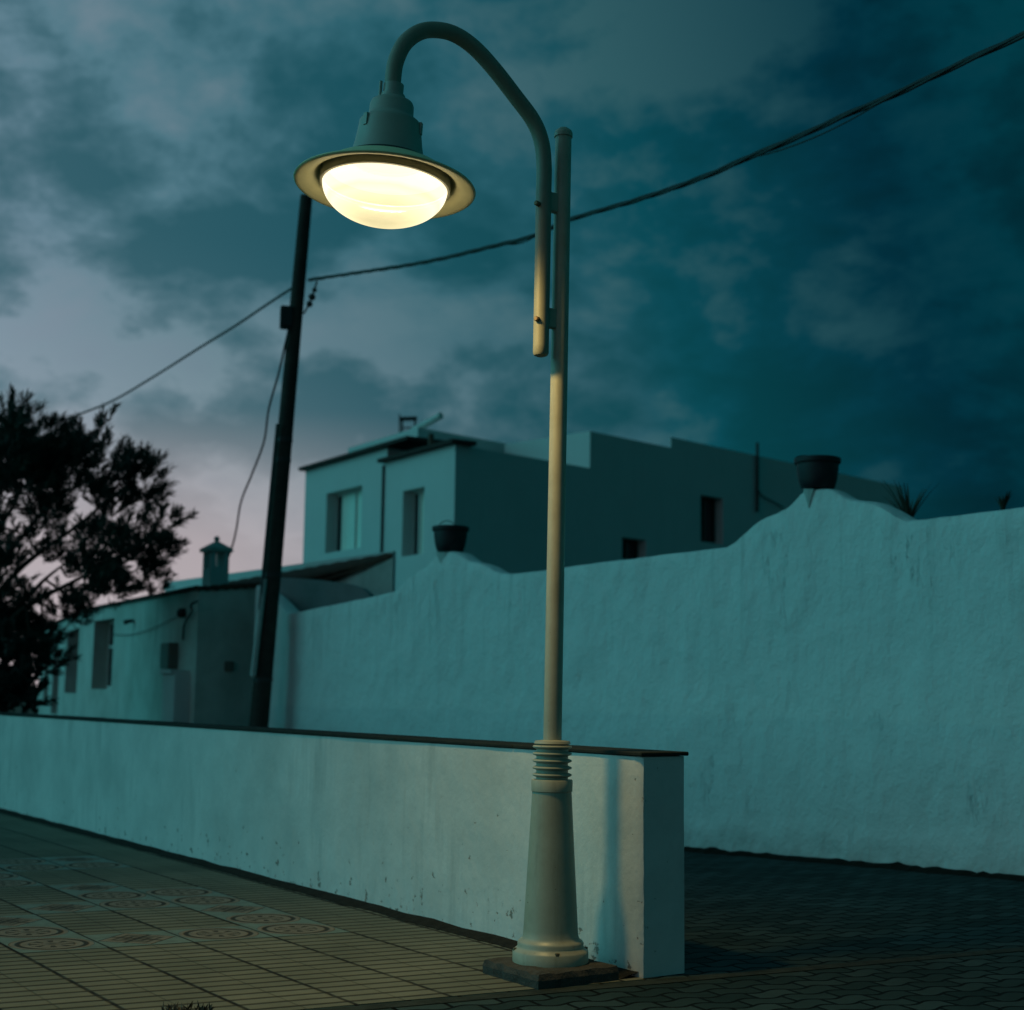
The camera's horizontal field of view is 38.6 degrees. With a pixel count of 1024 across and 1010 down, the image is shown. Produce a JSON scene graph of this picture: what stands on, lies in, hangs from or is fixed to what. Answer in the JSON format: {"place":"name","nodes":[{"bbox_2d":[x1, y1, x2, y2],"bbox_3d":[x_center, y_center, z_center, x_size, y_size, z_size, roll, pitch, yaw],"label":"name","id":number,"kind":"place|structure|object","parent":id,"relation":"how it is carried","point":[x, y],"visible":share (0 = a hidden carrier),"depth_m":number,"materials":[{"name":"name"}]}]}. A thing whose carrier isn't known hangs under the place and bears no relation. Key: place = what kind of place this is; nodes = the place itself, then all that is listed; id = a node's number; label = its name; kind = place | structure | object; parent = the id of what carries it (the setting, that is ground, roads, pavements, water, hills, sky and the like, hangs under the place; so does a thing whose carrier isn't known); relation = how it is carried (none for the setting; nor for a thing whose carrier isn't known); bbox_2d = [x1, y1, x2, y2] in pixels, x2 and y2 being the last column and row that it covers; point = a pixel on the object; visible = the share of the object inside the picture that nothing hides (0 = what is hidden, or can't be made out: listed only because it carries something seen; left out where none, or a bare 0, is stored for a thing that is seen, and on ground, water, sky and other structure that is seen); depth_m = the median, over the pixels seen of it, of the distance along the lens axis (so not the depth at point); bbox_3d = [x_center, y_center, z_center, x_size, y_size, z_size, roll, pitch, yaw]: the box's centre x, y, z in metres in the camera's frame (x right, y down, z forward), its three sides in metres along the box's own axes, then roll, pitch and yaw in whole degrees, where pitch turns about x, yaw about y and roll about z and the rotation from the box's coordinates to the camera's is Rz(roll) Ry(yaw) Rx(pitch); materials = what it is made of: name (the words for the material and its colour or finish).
{"place":"outdoors","nodes":[
{"label":"outdoors","id":0,"kind":"place"},
{"bbox_2d":[8,697,37,713],"bbox_3d":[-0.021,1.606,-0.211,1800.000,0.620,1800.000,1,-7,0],"label":"terrain","id":1,"kind":"structure","parent":0,"point":[18,709],"depth_m":143.17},
{"bbox_2d":[0,615,59,713],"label":"shrub","id":2,"kind":"object","parent":1,"relation":"on","point":[17,679],"visible":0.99,"depth_m":19.16,"materials":[{"name":"green plant"}]},
{"bbox_2d":[0,382,199,675],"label":"tree","id":3,"kind":"object","parent":1,"relation":"on","point":[42,464],"visible":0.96,"depth_m":20.41,"materials":[{"name":"green plant"}]},
{"bbox_2d":[37,536,395,725],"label":"house","id":4,"kind":"structure","parent":1,"relation":"on","point":[140,659],"depth_m":21.60,"materials":[{"name":"paint"}]},
{"bbox_2d":[106,621,113,688],"bbox_3d":[-6.802,2.590,25.323,0.055,1.190,1.433,5,-9,-28],"label":"window","id":5,"kind":"structure","parent":4,"relation":"in","point":[111,624],"depth_m":25.85,"materials":[{"name":"clear glass"}]},
{"bbox_2d":[249,194,317,726],"bbox_3d":[-3.072,-0.054,19.485,0.814,8.461,0.327,1,-7,0],"label":"utility pole","id":6,"kind":"object","parent":1,"relation":"on","point":[263,654],"visible":0.92,"depth_m":19.43,"materials":[{"name":"brown wood"}]},
{"bbox_2d":[38,288,290,431],"bbox_3d":[-6.314,-2.157,24.921,0.359,0.533,12.267,6,-9,-35],"label":"overhead cable","id":7,"kind":"object","parent":6,"relation":"attached to","point":[211,340],"visible":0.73,"depth_m":23.51,"materials":[{"name":"black rubber"}]},
{"bbox_2d":[182,328,289,639],"bbox_3d":[-3.969,-0.201,20.526,0.938,4.153,2.800,4,-8,-24],"label":"service cable","id":8,"kind":"object","parent":6,"relation":"attached to","point":[243,494],"visible":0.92,"depth_m":20.69,"materials":[{"name":"black rubber"}]},
{"bbox_2d":[307,31,1023,281],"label":"overhead cable","id":9,"kind":"object","parent":6,"relation":"attached to","point":[868,106],"visible":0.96,"depth_m":11.29,"materials":[{"name":"black rubber"}]},
{"bbox_2d":[298,412,902,590],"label":"house","id":10,"kind":"structure","parent":1,"relation":"on","point":[401,493],"depth_m":28.23,"materials":[{"name":"white paint"}]},
{"bbox_2d":[335,488,361,551],"bbox_3d":[-3.133,0.313,29.058,0.055,1.219,1.575,6,-9,-32],"label":"window","id":11,"kind":"structure","parent":10,"relation":"in","point":[348,504],"depth_m":29.27,"materials":[{"name":"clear glass"}]},
{"bbox_2d":[412,490,423,554],"bbox_3d":[-1.586,0.325,26.543,0.055,1.208,0.799,6,-9,-32],"label":"window","id":12,"kind":"structure","parent":10,"relation":"in","point":[418,497],"depth_m":26.73,"materials":[{"name":"clear glass"}]},
{"bbox_2d":[622,539,637,559],"bbox_3d":[2.217,0.885,28.718,0.055,0.426,0.729,-7,-10,44],"label":"window","id":13,"kind":"structure","parent":10,"relation":"in","point":[629,548],"depth_m":28.82,"materials":[{"name":"black wood"}]},
{"bbox_2d":[701,497,714,542],"bbox_3d":[3.994,0.325,30.598,0.055,0.975,0.774,-7,-10,44],"label":"window","id":14,"kind":"structure","parent":10,"relation":"in","point":[707,504],"depth_m":30.72,"materials":[{"name":"black wood"}]},
{"bbox_2d":[883,480,931,516],"bbox_3d":[3.450,1.409,12.643,0.481,3.289,0.478,1,-7,0],"label":"spiky plant","id":15,"kind":"object","parent":1,"relation":"on","point":[906,507],"visible":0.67,"depth_m":12.79,"materials":[{"name":"green plant"}]},
{"bbox_2d":[996,491,1011,509],"bbox_3d":[4.009,1.392,11.767,0.162,3.049,0.164,1,-7,0],"label":"spiky plant","id":16,"kind":"object","parent":1,"relation":"on","point":[1002,502],"visible":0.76,"depth_m":11.91,"materials":[{"name":"green plant"}]},
{"bbox_2d":[0,813,642,1009],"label":"pavement","id":17,"kind":"structure","parent":0,"point":[372,957],"depth_m":7.04,"materials":[{"name":"beige tile"}]},
{"bbox_2d":[0,856,282,946],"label":"diamond slabs","id":18,"kind":"structure","parent":17,"relation":"on","point":[134,938],"depth_m":8.44,"materials":[{"name":"grey tile"}]},
{"bbox_2d":[0,858,349,952],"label":"medallion slabs","id":19,"kind":"structure","parent":17,"relation":"on","point":[36,938],"depth_m":8.20,"materials":[{"name":"grey tile"}]},
{"bbox_2d":[161,1000,214,1009],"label":"weed tuft","id":20,"kind":"object","parent":17,"relation":"on","point":[169,1007],"visible":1,"depth_m":5.79,"materials":[{"name":"green plant"}]},
{"bbox_2d":[0,808,636,978],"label":"gutter","id":21,"kind":"object","parent":17,"relation":"on","point":[445,926],"visible":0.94,"depth_m":9.30,"materials":[{"name":"grey concrete"}]},
{"bbox_2d":[293,21,618,989],"bbox_3d":[-0.290,-0.063,6.641,1.559,4.405,0.821,6,-9,-35],"label":"street lamp","id":22,"kind":"object","parent":17,"relation":"on","point":[383,171],"visible":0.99,"depth_m":6.63,"materials":[{"name":"metal"}]},
{"bbox_2d":[0,0,1023,691],"label":"sky","id":23,"kind":"structure","parent":0,"point":[853,292],"materials":[{"name":"blue"}]},
{"bbox_2d":[299,851,1023,1009],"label":"lane paving","id":24,"kind":"structure","parent":0,"point":[743,914],"depth_m":7.63,"materials":[{"name":"grey stone"}]},
{"bbox_2d":[0,712,688,977],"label":"wall","id":25,"kind":"structure","parent":24,"relation":"on","point":[437,828],"depth_m":8.68,"materials":[{"name":"paint"}]},
{"bbox_2d":[252,489,1023,875],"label":"garden wall","id":26,"kind":"structure","parent":24,"relation":"on","point":[826,673],"depth_m":12.63,"materials":[{"name":"white paint"}]},
{"bbox_2d":[280,578,373,611],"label":"yard wall","id":27,"kind":"structure","parent":26,"relation":"attached to","point":[300,595],"depth_m":20.13,"materials":[{"name":"white paint"}]},
{"bbox_2d":[432,520,468,551],"bbox_3d":[-0.709,0.355,16.853,0.429,0.369,0.429,1,-7,0],"label":"plant pot","id":28,"kind":"object","parent":26,"relation":"on","point":[447,538],"visible":0.98,"depth_m":16.69,"materials":[{"name":"plastic"}]},
{"bbox_2d":[794,455,840,489],"bbox_3d":[2.619,-0.286,12.538,0.396,0.300,0.396,1,-7,0],"label":"plant pot","id":29,"kind":"object","parent":26,"relation":"on","point":[817,471],"visible":0.94,"depth_m":12.39,"materials":[{"name":"plastic"}]},
{"bbox_2d":[315,947,1023,1009],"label":"kerb strip","id":30,"kind":"object","parent":24,"relation":"on","point":[530,992],"visible":1,"depth_m":6.52,"materials":[{"name":"concrete"}]},
{"bbox_2d":[684,846,1023,881],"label":"soil verge","id":31,"kind":"structure","parent":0,"point":[894,866],"depth_m":11.57,"materials":[{"name":"brown soil"}]}
]}

